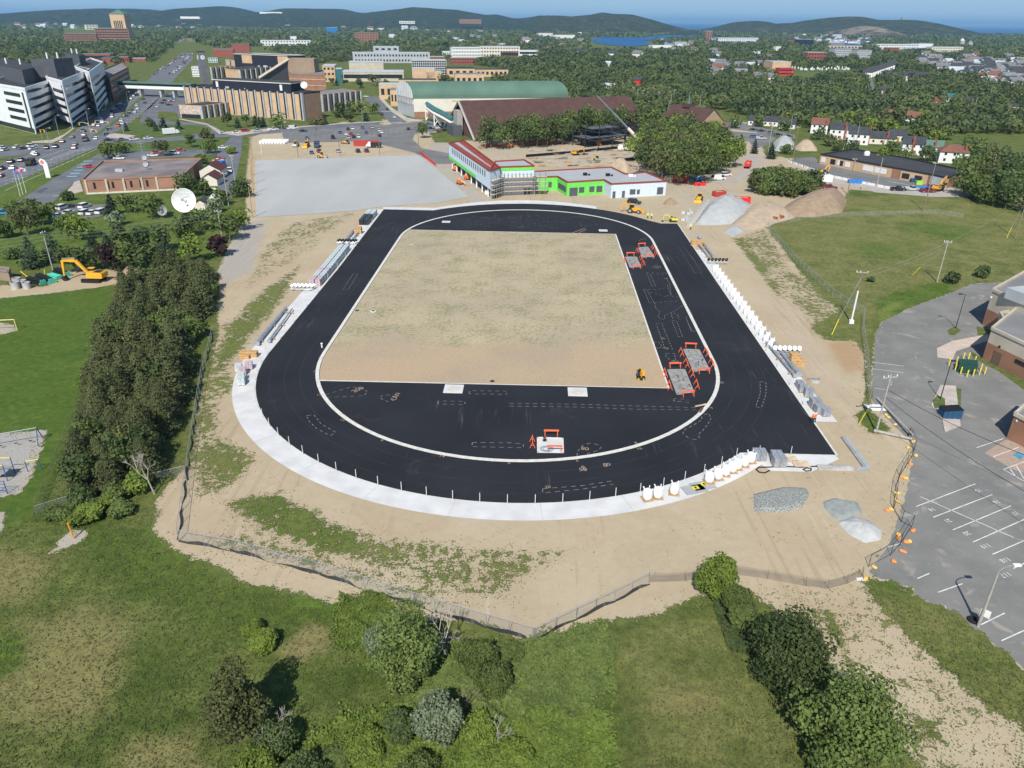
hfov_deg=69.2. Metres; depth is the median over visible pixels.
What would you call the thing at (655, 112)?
leafy tree
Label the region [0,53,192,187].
parkway road
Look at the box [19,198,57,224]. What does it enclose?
leafy tree
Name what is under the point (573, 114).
leafy tree
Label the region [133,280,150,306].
spruce tree
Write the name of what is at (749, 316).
bulk bag
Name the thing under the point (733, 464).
bulk bag
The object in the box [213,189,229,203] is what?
leafy tree
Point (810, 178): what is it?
shrub
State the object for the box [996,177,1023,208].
leafy tree
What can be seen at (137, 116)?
road markings
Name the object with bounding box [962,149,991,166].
leafy tree
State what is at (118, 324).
leafy tree
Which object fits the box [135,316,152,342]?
spruce tree
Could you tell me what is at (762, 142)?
church car park
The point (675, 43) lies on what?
distant block
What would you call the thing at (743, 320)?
edging
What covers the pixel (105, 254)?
copper tree
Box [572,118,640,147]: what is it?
unfinished building
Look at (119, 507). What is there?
shrub
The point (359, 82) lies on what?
leafy tree
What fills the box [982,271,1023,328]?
school wing
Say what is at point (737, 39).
distant block
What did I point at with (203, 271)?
spruce tree
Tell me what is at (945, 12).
sky
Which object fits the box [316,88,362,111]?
ribbed wing
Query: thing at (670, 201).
soil heap
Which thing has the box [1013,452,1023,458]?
accessible sign paint
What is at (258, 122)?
spruce tree
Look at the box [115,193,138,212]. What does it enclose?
leafy tree
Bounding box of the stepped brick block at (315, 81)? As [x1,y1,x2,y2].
[289,70,326,90]
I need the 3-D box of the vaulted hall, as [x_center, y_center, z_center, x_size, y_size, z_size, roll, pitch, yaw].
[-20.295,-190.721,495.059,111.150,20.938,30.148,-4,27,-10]
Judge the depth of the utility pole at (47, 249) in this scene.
181.87 m
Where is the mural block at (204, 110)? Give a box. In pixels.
[179,101,229,118]
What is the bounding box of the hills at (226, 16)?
[60,6,359,27]
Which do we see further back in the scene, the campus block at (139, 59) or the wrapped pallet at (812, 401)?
the campus block at (139, 59)
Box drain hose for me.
[756,466,816,472]
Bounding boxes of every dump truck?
[24,157,35,165]
[314,141,319,147]
[366,142,381,147]
[744,160,751,168]
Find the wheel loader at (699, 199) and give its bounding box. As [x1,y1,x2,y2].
[694,192,702,203]
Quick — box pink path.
[937,334,988,358]
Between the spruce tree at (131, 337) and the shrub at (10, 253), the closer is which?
the spruce tree at (131, 337)
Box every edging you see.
[255,155,467,216]
[320,230,668,387]
[336,209,837,454]
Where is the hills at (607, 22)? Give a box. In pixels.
[522,12,701,34]
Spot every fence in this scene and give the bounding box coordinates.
[33,392,81,514]
[33,466,183,512]
[176,327,213,539]
[176,529,532,638]
[481,141,561,146]
[534,571,650,637]
[649,565,864,587]
[765,221,871,400]
[768,210,963,224]
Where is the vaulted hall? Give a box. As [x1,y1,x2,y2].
[396,81,567,117]
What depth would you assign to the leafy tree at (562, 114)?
385.28 m
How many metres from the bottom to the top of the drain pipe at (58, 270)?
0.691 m
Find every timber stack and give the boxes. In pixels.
[786,455,797,461]
[792,460,810,466]
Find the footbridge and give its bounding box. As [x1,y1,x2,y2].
[118,81,195,97]
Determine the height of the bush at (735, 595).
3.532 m
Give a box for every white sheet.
[864,404,880,407]
[870,407,887,410]
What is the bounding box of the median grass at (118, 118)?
[91,95,145,137]
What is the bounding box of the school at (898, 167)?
[819,149,968,188]
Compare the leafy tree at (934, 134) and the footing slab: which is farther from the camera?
the leafy tree at (934, 134)
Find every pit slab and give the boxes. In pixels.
[537,437,563,452]
[625,257,639,267]
[638,247,654,257]
[667,369,694,394]
[683,349,708,371]
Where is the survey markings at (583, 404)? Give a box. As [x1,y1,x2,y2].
[307,218,765,492]
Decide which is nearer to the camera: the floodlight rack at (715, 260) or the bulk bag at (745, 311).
the bulk bag at (745, 311)
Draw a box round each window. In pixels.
[901,173,909,178]
[1015,359,1023,366]
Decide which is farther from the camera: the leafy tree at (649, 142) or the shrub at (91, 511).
the leafy tree at (649, 142)
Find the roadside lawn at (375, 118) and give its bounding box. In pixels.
[363,116,382,122]
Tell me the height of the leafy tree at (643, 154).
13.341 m
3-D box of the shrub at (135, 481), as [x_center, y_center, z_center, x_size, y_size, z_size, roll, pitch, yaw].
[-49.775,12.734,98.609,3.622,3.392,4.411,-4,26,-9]
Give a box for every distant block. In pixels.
[63,33,97,41]
[84,25,97,29]
[94,28,129,40]
[180,16,201,18]
[259,12,282,13]
[260,40,310,45]
[326,27,337,32]
[354,32,377,41]
[399,21,414,23]
[459,19,480,23]
[520,50,537,55]
[537,33,552,35]
[551,34,574,38]
[649,45,673,47]
[672,41,686,45]
[705,31,712,40]
[711,37,757,41]
[763,61,790,73]
[775,68,794,75]
[794,39,814,44]
[802,52,826,58]
[826,45,861,48]
[828,42,843,44]
[829,48,851,56]
[850,49,871,57]
[872,44,919,48]
[883,47,898,50]
[911,43,932,47]
[926,47,963,51]
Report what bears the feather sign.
on the ground at (260, 265)
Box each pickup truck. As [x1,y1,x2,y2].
[252,128,262,131]
[822,183,837,188]
[890,185,906,190]
[904,185,919,190]
[919,187,936,192]
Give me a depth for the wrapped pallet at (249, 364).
133.18 m
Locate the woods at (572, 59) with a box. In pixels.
[0,41,1023,76]
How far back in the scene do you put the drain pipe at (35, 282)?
174.64 m
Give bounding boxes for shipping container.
[353,140,377,145]
[672,174,688,182]
[823,175,832,181]
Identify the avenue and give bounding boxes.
[100,122,383,143]
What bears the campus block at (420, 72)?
on the ground at (260, 265)
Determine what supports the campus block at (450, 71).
on the ground at (260, 265)
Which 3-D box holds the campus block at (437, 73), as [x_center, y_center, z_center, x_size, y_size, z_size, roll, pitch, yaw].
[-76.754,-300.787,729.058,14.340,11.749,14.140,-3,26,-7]
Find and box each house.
[607,50,617,54]
[632,50,643,56]
[632,77,642,84]
[664,41,672,44]
[710,68,721,73]
[712,63,724,69]
[734,61,744,64]
[734,68,747,71]
[748,115,763,125]
[752,72,767,77]
[763,115,779,126]
[779,117,796,128]
[810,117,829,133]
[830,121,851,139]
[847,126,871,144]
[862,69,873,76]
[869,130,897,144]
[878,86,888,94]
[884,71,898,78]
[888,129,907,141]
[900,135,927,155]
[904,110,922,125]
[924,139,944,157]
[927,58,939,62]
[931,97,942,103]
[934,62,949,68]
[936,144,969,163]
[941,58,953,60]
[945,93,955,101]
[949,66,964,71]
[949,96,990,105]
[950,63,964,65]
[960,59,973,62]
[969,66,985,71]
[980,57,991,60]
[984,62,995,65]
[985,69,1001,76]
[988,71,1004,76]
[993,63,1004,66]
[999,76,1016,81]
[1004,73,1023,76]
[1005,66,1020,71]
[1005,103,1019,108]
[1008,77,1023,84]
[1009,68,1023,71]
[1013,60,1023,64]
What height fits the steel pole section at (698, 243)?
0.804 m
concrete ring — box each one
[9,280,20,289]
[11,276,20,280]
[17,279,25,286]
[21,281,31,289]
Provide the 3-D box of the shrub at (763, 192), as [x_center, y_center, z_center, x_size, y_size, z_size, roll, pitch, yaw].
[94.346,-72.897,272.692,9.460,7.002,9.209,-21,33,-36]
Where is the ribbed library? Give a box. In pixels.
[183,77,322,120]
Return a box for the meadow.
[186,37,195,41]
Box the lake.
[591,38,649,45]
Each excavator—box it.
[61,258,107,282]
[571,147,584,155]
[636,368,644,379]
[662,214,677,221]
[817,165,830,174]
[932,176,946,191]
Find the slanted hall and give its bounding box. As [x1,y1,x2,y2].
[258,58,318,80]
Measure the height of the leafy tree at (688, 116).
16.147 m
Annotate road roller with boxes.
[317,151,327,157]
[593,155,600,160]
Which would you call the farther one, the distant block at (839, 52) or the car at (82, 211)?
the distant block at (839, 52)
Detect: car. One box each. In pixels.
[0,209,6,214]
[17,157,25,161]
[26,143,37,146]
[52,212,61,217]
[55,203,68,209]
[62,209,76,213]
[66,203,77,206]
[77,202,91,207]
[77,208,88,214]
[83,164,94,167]
[85,209,93,214]
[94,207,104,213]
[113,156,124,158]
[168,150,179,153]
[627,197,641,203]
[720,171,731,175]
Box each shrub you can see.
[0,248,20,258]
[41,503,61,520]
[53,501,80,522]
[58,190,74,200]
[59,507,87,525]
[67,482,98,505]
[76,501,104,521]
[81,496,98,504]
[94,494,115,509]
[104,481,131,499]
[105,496,134,519]
[123,465,152,495]
[236,175,246,182]
[239,617,264,637]
[247,627,278,657]
[495,639,525,662]
[746,174,766,190]
[748,168,762,187]
[754,175,778,194]
[761,180,779,193]
[764,171,778,180]
[771,166,784,172]
[772,171,789,195]
[777,167,796,176]
[784,178,802,197]
[785,171,801,192]
[798,171,812,176]
[800,175,815,193]
[804,183,823,192]
[806,169,824,185]
[866,276,874,281]
[943,270,962,283]
[973,264,990,278]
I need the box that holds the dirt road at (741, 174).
[713,152,764,183]
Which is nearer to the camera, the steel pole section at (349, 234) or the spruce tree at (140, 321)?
the spruce tree at (140, 321)
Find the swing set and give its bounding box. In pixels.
[0,427,42,445]
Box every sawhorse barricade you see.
[547,445,561,449]
[669,362,681,367]
[682,390,694,396]
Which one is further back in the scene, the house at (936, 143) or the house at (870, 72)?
the house at (870, 72)
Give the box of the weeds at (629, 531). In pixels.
[63,380,990,641]
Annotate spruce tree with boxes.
[16,236,47,269]
[39,234,64,262]
[54,428,86,468]
[57,429,97,487]
[70,412,94,427]
[73,386,91,415]
[75,368,94,408]
[77,353,111,399]
[77,429,98,481]
[81,373,114,420]
[82,317,113,363]
[82,414,101,430]
[83,234,99,248]
[84,366,125,413]
[84,436,128,485]
[90,393,113,429]
[90,454,128,496]
[93,335,110,354]
[94,359,110,384]
[96,337,115,364]
[97,349,112,372]
[98,405,129,432]
[101,194,123,215]
[101,233,112,245]
[101,306,121,329]
[102,301,127,315]
[104,386,128,410]
[107,328,123,349]
[107,362,134,395]
[107,366,135,396]
[108,344,131,381]
[111,267,126,295]
[112,292,124,312]
[114,307,127,319]
[114,400,134,421]
[116,293,128,315]
[116,354,135,390]
[117,278,135,303]
[118,318,136,343]
[119,399,168,459]
[121,311,144,343]
[121,320,142,351]
[123,301,146,319]
[123,342,142,364]
[124,279,135,299]
[124,437,170,484]
[125,267,143,283]
[126,351,147,382]
[129,400,170,441]
[131,288,148,306]
[131,351,152,364]
[131,371,148,395]
[131,372,149,397]
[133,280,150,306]
[135,266,146,285]
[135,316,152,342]
[137,332,156,358]
[138,387,168,407]
[139,322,161,361]
[141,317,157,332]
[141,398,163,424]
[142,360,153,373]
[143,332,166,354]
[143,335,163,363]
[144,272,162,293]
[145,302,157,314]
[145,376,179,412]
[146,289,164,309]
[146,389,181,437]
[147,273,165,293]
[148,280,162,296]
[150,382,187,424]
[152,121,159,130]
[152,247,173,267]
[153,339,191,386]
[154,237,176,267]
[154,267,168,284]
[154,293,167,311]
[157,318,194,355]
[158,117,168,127]
[158,369,193,396]
[159,274,169,290]
[159,360,195,406]
[160,280,181,306]
[161,311,177,334]
[161,329,195,373]
[163,249,176,264]
[164,270,184,291]
[164,345,188,376]
[165,299,184,310]
[167,266,183,283]
[172,275,188,295]
[172,345,199,378]
[173,289,181,305]
[173,318,196,347]
[174,256,188,283]
[174,273,190,295]
[174,338,196,363]
[175,119,183,129]
[178,293,201,318]
[182,297,204,320]
[183,266,196,293]
[184,253,193,264]
[185,286,210,318]
[190,258,220,295]
[191,273,218,304]
[191,278,218,316]
[200,257,220,280]
[201,260,218,282]
[233,117,241,127]
[252,116,256,125]
[256,116,263,127]
[260,116,266,126]
[361,112,369,121]
[375,76,380,85]
[749,139,758,153]
[766,143,777,158]
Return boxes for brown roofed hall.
[445,96,639,141]
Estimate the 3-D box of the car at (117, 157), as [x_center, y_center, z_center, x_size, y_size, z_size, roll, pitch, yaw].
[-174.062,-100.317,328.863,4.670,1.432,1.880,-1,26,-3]
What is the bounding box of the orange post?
[67,523,74,538]
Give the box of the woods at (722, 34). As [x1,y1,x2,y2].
[0,23,1023,40]
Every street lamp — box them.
[940,360,955,398]
[955,293,965,327]
[976,563,1021,626]
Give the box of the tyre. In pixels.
[967,615,978,624]
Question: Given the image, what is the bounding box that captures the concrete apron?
[232,209,838,520]
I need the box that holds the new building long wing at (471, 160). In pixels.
[448,140,500,197]
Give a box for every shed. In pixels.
[195,196,208,209]
[199,160,227,178]
[201,169,223,185]
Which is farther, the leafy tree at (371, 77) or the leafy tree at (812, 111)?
the leafy tree at (371, 77)
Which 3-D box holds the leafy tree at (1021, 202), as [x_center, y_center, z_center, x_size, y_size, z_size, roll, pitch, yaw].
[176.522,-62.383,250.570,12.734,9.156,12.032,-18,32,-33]
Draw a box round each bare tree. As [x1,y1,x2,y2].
[122,453,154,494]
[255,707,292,743]
[428,605,456,656]
[445,629,462,640]
[459,686,482,710]
[488,715,512,741]
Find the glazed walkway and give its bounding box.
[425,102,453,125]
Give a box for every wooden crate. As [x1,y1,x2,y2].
[239,350,258,357]
[240,354,249,359]
[354,226,362,233]
[690,239,696,245]
[788,351,800,359]
[796,357,805,365]
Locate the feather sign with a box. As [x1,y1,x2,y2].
[38,159,50,177]
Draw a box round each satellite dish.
[156,205,166,217]
[171,188,195,213]
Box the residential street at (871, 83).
[868,77,873,89]
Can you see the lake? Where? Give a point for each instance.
(616, 42)
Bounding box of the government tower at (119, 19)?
[109,10,135,37]
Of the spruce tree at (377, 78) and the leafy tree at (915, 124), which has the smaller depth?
the leafy tree at (915, 124)
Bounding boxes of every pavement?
[32,108,106,142]
[107,133,134,138]
[179,118,383,135]
[379,97,419,121]
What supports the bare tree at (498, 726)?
on the ground at (260, 265)
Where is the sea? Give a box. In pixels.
[602,23,1023,45]
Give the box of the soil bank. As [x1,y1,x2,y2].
[784,188,846,216]
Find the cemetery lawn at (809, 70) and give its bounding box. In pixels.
[792,65,852,71]
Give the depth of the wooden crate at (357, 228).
218.10 m
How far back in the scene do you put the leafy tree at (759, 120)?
450.40 m
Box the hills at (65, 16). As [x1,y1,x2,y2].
[0,8,160,24]
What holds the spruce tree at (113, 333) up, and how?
on the ground at (260, 265)
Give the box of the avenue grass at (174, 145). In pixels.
[127,140,203,150]
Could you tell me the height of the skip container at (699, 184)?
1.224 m
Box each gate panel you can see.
[680,484,707,494]
[689,481,716,490]
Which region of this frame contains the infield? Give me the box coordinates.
[320,230,667,387]
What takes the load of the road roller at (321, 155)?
on the stone dust pad at (303, 186)
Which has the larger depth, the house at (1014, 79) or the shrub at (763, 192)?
the house at (1014, 79)
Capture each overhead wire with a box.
[44,211,216,239]
[888,399,1023,490]
[889,390,1023,454]
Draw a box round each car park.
[56,204,105,218]
[140,92,219,132]
[282,121,451,163]
[724,122,794,137]
[730,131,776,147]
[790,157,926,185]
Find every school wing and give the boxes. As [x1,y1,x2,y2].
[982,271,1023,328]
[982,307,1023,379]
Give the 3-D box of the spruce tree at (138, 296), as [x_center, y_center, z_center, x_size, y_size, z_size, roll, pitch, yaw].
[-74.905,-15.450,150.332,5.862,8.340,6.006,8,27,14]
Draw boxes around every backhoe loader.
[302,139,309,147]
[621,202,645,213]
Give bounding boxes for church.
[662,93,722,123]
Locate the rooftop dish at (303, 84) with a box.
[300,81,306,89]
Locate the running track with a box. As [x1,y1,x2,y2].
[256,204,834,502]
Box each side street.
[0,143,60,157]
[365,96,405,123]
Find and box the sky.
[0,0,1023,25]
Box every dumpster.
[915,180,922,184]
[937,405,963,418]
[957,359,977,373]
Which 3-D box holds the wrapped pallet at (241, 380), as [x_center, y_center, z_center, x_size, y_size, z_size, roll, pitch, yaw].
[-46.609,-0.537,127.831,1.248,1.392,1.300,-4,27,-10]
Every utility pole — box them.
[40,231,52,270]
[220,172,228,205]
[847,159,856,194]
[848,270,868,323]
[875,374,897,432]
[923,162,938,210]
[936,240,951,281]
[1015,209,1023,237]
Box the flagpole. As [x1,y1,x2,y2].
[13,171,20,196]
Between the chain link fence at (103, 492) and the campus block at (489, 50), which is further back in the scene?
the campus block at (489, 50)
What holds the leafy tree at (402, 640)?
on the ground at (260, 265)
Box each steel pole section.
[253,307,286,345]
[267,308,292,342]
[341,227,353,243]
[697,234,713,257]
[697,242,709,256]
[764,330,803,376]
[765,341,796,376]
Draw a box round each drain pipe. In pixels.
[26,277,42,282]
[26,279,41,285]
[35,273,51,281]
[38,273,54,280]
[53,267,66,274]
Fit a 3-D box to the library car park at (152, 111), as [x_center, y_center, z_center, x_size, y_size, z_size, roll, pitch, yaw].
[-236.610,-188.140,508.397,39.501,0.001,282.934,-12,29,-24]
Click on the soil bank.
(826, 201)
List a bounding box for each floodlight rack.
[290,283,315,290]
[337,239,356,244]
[707,258,727,264]
[773,345,801,354]
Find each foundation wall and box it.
[526,151,570,156]
[579,146,616,152]
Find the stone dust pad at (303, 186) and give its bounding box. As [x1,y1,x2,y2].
[256,155,467,216]
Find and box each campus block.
[84,53,113,59]
[102,57,117,62]
[119,56,131,62]
[133,58,146,60]
[191,66,199,76]
[208,57,218,62]
[212,49,234,56]
[231,43,250,51]
[233,53,304,67]
[322,64,336,81]
[335,68,343,82]
[343,70,403,80]
[349,61,383,69]
[352,52,429,62]
[373,46,398,51]
[379,82,397,98]
[390,88,397,105]
[398,78,435,81]
[411,59,445,76]
[412,67,434,77]
[427,71,440,80]
[430,56,443,58]
[446,66,474,78]
[450,46,480,56]
[450,57,476,63]
[454,73,483,80]
[475,68,507,76]
[478,46,519,56]
[500,51,518,56]
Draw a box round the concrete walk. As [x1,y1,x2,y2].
[383,200,596,209]
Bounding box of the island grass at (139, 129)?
[117,122,193,137]
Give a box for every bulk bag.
[640,485,653,502]
[652,484,663,499]
[668,480,679,496]
[702,469,715,484]
[713,466,723,481]
[722,463,730,477]
[728,459,737,473]
[733,456,742,470]
[740,302,745,309]
[741,453,749,468]
[743,308,748,314]
[746,449,756,464]
[747,312,751,319]
[751,317,755,324]
[755,323,760,329]
[759,328,764,335]
[763,334,769,341]
[768,340,773,347]
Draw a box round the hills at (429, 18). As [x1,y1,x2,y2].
[294,7,549,30]
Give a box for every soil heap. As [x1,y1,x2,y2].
[123,266,137,276]
[610,158,631,171]
[663,198,677,205]
[731,201,795,229]
[795,139,816,150]
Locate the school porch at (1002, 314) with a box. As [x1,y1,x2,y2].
[997,310,1008,321]
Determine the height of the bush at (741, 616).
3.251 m
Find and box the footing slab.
[845,437,869,470]
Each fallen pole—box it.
[874,429,911,439]
[876,397,913,434]
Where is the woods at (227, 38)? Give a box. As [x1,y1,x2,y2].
[0,29,1023,54]
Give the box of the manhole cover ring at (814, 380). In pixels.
[807,378,820,383]
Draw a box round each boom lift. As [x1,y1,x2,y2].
[456,178,468,186]
[464,174,470,179]
[596,136,619,145]
[687,174,701,181]
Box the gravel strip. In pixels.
[830,178,974,196]
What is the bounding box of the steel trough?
[848,179,866,182]
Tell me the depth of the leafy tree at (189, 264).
170.18 m
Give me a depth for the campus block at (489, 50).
1282.89 m
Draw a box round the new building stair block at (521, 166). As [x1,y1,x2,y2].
[490,159,534,198]
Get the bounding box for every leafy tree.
[0,219,15,236]
[2,200,33,218]
[7,206,41,234]
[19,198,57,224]
[52,212,72,229]
[53,245,92,272]
[56,449,108,483]
[60,210,96,238]
[69,418,103,441]
[76,359,99,379]
[78,246,106,266]
[88,324,120,346]
[97,140,118,158]
[97,420,134,449]
[98,430,134,470]
[99,309,125,323]
[103,210,126,223]
[106,317,132,330]
[108,221,131,243]
[110,320,125,340]
[112,241,142,266]
[114,140,132,152]
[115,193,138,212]
[117,394,141,408]
[122,424,163,461]
[124,301,147,316]
[126,226,150,245]
[132,242,158,268]
[137,193,165,217]
[139,361,179,383]
[141,267,155,279]
[145,117,153,126]
[145,312,165,333]
[147,223,171,249]
[150,139,169,155]
[156,306,174,327]
[158,264,171,276]
[158,311,183,330]
[168,212,199,235]
[171,307,197,318]
[172,171,202,191]
[173,232,204,257]
[179,314,205,336]
[183,133,196,146]
[184,260,197,280]
[189,207,214,230]
[194,153,208,161]
[194,178,212,195]
[196,654,273,748]
[197,279,216,296]
[198,128,215,138]
[199,138,216,152]
[204,194,223,220]
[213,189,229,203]
[213,214,239,240]
[217,206,254,228]
[220,112,231,125]
[224,146,235,153]
[228,178,251,196]
[232,740,279,767]
[241,114,248,124]
[246,717,300,761]
[271,112,284,128]
[279,748,328,767]
[307,117,324,124]
[315,739,350,767]
[331,100,352,117]
[339,721,384,765]
[344,110,353,121]
[346,98,365,114]
[355,78,362,87]
[360,623,390,657]
[364,605,442,696]
[367,74,375,85]
[368,101,380,112]
[383,706,414,745]
[396,746,444,767]
[410,688,464,748]
[415,122,427,137]
[437,73,449,80]
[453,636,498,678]
[459,706,497,751]
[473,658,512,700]
[475,118,494,147]
[477,114,498,131]
[479,125,499,147]
[481,120,500,142]
[481,733,534,767]
[490,124,512,148]
[504,118,521,146]
[511,114,527,142]
[512,121,528,145]
[514,122,532,147]
[515,111,532,120]
[522,123,538,146]
[525,120,548,147]
[526,114,543,141]
[528,112,540,139]
[538,115,558,146]
[546,123,558,145]
[549,121,561,144]
[554,122,571,144]
[555,113,573,138]
[559,115,573,142]
[565,109,580,140]
[569,108,592,143]
[588,108,606,142]
[600,108,613,139]
[604,108,620,124]
[604,112,620,130]
[610,110,626,130]
[617,104,626,132]
[623,110,635,133]
[623,132,647,161]
[624,111,642,135]
[632,123,648,137]
[633,135,664,170]
[634,128,660,142]
[634,143,654,171]
[635,109,645,123]
[637,113,654,121]
[637,118,662,130]
[642,120,661,131]
[645,105,658,119]
[648,143,676,177]
[652,133,666,144]
[652,139,678,173]
[658,118,672,126]
[659,124,677,131]
[659,141,679,170]
[661,132,686,168]
[663,126,682,139]
[663,147,682,169]
[665,125,685,136]
[665,130,687,144]
[665,158,691,184]
[666,139,692,158]
[667,148,696,170]
[671,119,693,128]
[674,116,690,126]
[678,110,698,121]
[679,132,691,142]
[679,145,716,182]
[684,123,703,140]
[684,125,704,134]
[688,135,710,149]
[690,155,718,177]
[691,140,724,175]
[693,551,741,600]
[698,130,713,143]
[700,123,714,131]
[705,129,729,144]
[710,121,727,132]
[711,142,735,173]
[712,132,733,141]
[713,126,730,133]
[713,151,731,170]
[716,127,743,145]
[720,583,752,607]
[723,136,746,167]
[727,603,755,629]
[729,113,741,127]
[747,600,840,700]
[752,112,765,125]
[772,100,785,108]
[778,119,791,130]
[779,144,795,154]
[783,655,921,767]
[785,109,802,121]
[805,108,818,115]
[810,126,825,139]
[823,133,836,145]
[832,138,845,149]
[837,111,856,122]
[843,139,859,149]
[862,116,878,130]
[872,113,885,123]
[873,146,891,155]
[874,108,886,116]
[879,114,893,130]
[880,117,899,130]
[882,139,900,154]
[889,108,901,120]
[892,145,916,157]
[893,107,909,120]
[908,115,925,133]
[910,126,929,137]
[916,109,931,119]
[919,144,937,160]
[920,118,937,130]
[924,128,947,139]
[926,119,951,138]
[938,125,958,137]
[949,175,974,194]
[951,151,968,167]
[956,159,984,177]
[956,171,993,198]
[961,133,987,146]
[961,137,986,154]
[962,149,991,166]
[970,180,997,202]
[971,149,995,164]
[972,160,1002,177]
[980,143,999,155]
[981,150,1015,166]
[984,166,1021,199]
[994,153,1023,167]
[994,182,1023,202]
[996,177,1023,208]
[997,145,1013,156]
[1001,158,1023,171]
[1012,168,1023,183]
[1012,190,1023,207]
[1013,152,1023,160]
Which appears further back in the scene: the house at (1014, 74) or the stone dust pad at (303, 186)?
the house at (1014, 74)
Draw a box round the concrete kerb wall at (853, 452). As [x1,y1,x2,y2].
[841,436,865,466]
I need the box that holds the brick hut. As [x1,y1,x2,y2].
[0,266,11,280]
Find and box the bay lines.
[874,362,1023,640]
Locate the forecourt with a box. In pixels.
[60,180,82,199]
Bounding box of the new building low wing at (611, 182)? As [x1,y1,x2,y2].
[534,166,666,197]
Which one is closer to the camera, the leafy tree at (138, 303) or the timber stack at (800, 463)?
the timber stack at (800, 463)
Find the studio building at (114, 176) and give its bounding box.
[81,158,202,193]
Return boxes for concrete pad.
[443,384,463,392]
[568,387,587,396]
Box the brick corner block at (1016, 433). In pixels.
[1007,404,1023,446]
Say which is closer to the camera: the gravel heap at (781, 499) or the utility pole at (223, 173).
the gravel heap at (781, 499)
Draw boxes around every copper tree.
[94,243,127,270]
[206,234,227,253]
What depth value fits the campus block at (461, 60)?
1065.48 m
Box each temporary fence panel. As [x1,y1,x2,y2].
[868,543,893,566]
[891,533,903,553]
[893,498,903,519]
[901,510,914,524]
[901,516,914,542]
[902,447,914,471]
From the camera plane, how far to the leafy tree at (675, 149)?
298.62 m
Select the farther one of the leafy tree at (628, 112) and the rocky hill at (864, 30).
the rocky hill at (864, 30)
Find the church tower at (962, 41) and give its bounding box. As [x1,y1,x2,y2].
[958,38,964,44]
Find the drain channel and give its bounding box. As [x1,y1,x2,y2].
[816,464,854,470]
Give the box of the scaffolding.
[491,172,546,198]
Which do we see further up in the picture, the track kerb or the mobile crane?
the mobile crane
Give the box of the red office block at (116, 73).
[105,62,130,100]
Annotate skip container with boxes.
[693,182,705,185]
[712,190,726,196]
[735,196,750,203]
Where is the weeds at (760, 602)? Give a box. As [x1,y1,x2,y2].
[0,312,1023,767]
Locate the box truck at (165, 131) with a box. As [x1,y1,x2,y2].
[162,128,178,134]
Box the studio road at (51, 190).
[18,150,216,204]
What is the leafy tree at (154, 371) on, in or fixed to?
on the ground at (260, 265)
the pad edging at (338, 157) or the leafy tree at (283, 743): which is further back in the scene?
the pad edging at (338, 157)
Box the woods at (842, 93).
[487,67,1023,133]
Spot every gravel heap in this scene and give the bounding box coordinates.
[753,487,808,512]
[823,498,861,519]
[837,516,881,542]
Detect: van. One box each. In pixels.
[82,136,88,140]
[287,125,297,129]
[711,174,725,180]
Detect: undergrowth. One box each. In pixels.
[287,701,620,767]
[326,588,440,668]
[404,636,512,729]
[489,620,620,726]
[711,590,761,654]
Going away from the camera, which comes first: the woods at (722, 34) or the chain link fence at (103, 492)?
the chain link fence at (103, 492)
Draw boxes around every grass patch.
[933,395,944,408]
[947,327,960,334]
[956,388,960,405]
[971,351,1023,388]
[977,327,990,336]
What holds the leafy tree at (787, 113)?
on the ground at (260, 265)
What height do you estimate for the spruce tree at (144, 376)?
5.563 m
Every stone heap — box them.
[695,194,750,224]
[723,226,743,236]
[771,135,794,150]
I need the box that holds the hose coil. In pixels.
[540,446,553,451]
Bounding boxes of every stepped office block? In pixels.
[0,58,57,133]
[31,52,92,127]
[64,48,109,115]
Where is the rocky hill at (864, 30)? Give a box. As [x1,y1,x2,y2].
[824,26,907,35]
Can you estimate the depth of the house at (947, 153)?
339.29 m
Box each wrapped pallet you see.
[234,362,242,372]
[237,371,245,379]
[237,375,245,385]
[238,365,246,374]
[245,360,252,369]
[309,278,315,283]
[315,278,321,285]
[317,275,324,282]
[320,272,326,280]
[359,218,363,224]
[364,218,368,224]
[752,448,767,460]
[769,450,783,459]
[770,454,787,467]
[795,379,804,387]
[798,383,807,392]
[803,387,814,397]
[808,397,821,408]
[813,403,825,414]
[821,406,831,416]
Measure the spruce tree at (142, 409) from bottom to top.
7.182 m
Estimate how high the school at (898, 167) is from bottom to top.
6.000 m
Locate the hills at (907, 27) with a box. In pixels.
[700,16,987,35]
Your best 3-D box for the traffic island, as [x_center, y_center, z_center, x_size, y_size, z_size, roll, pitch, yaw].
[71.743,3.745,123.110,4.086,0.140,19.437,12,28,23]
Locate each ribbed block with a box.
[210,65,234,78]
[225,59,234,65]
[225,65,271,78]
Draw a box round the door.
[991,350,1002,366]
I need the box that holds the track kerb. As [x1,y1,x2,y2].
[315,209,719,461]
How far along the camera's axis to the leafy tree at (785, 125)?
435.61 m
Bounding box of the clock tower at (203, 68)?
[196,51,209,84]
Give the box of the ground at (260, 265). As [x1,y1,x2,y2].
[0,27,1023,767]
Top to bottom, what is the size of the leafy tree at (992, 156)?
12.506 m
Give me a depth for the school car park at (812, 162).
312.13 m
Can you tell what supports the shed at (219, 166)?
on the ground at (260, 265)
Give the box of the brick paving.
[985,440,1023,472]
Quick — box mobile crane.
[595,92,637,150]
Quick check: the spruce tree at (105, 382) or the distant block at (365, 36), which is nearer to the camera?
the spruce tree at (105, 382)
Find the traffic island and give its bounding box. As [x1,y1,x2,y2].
[931,385,960,431]
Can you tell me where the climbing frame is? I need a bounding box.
[0,457,41,480]

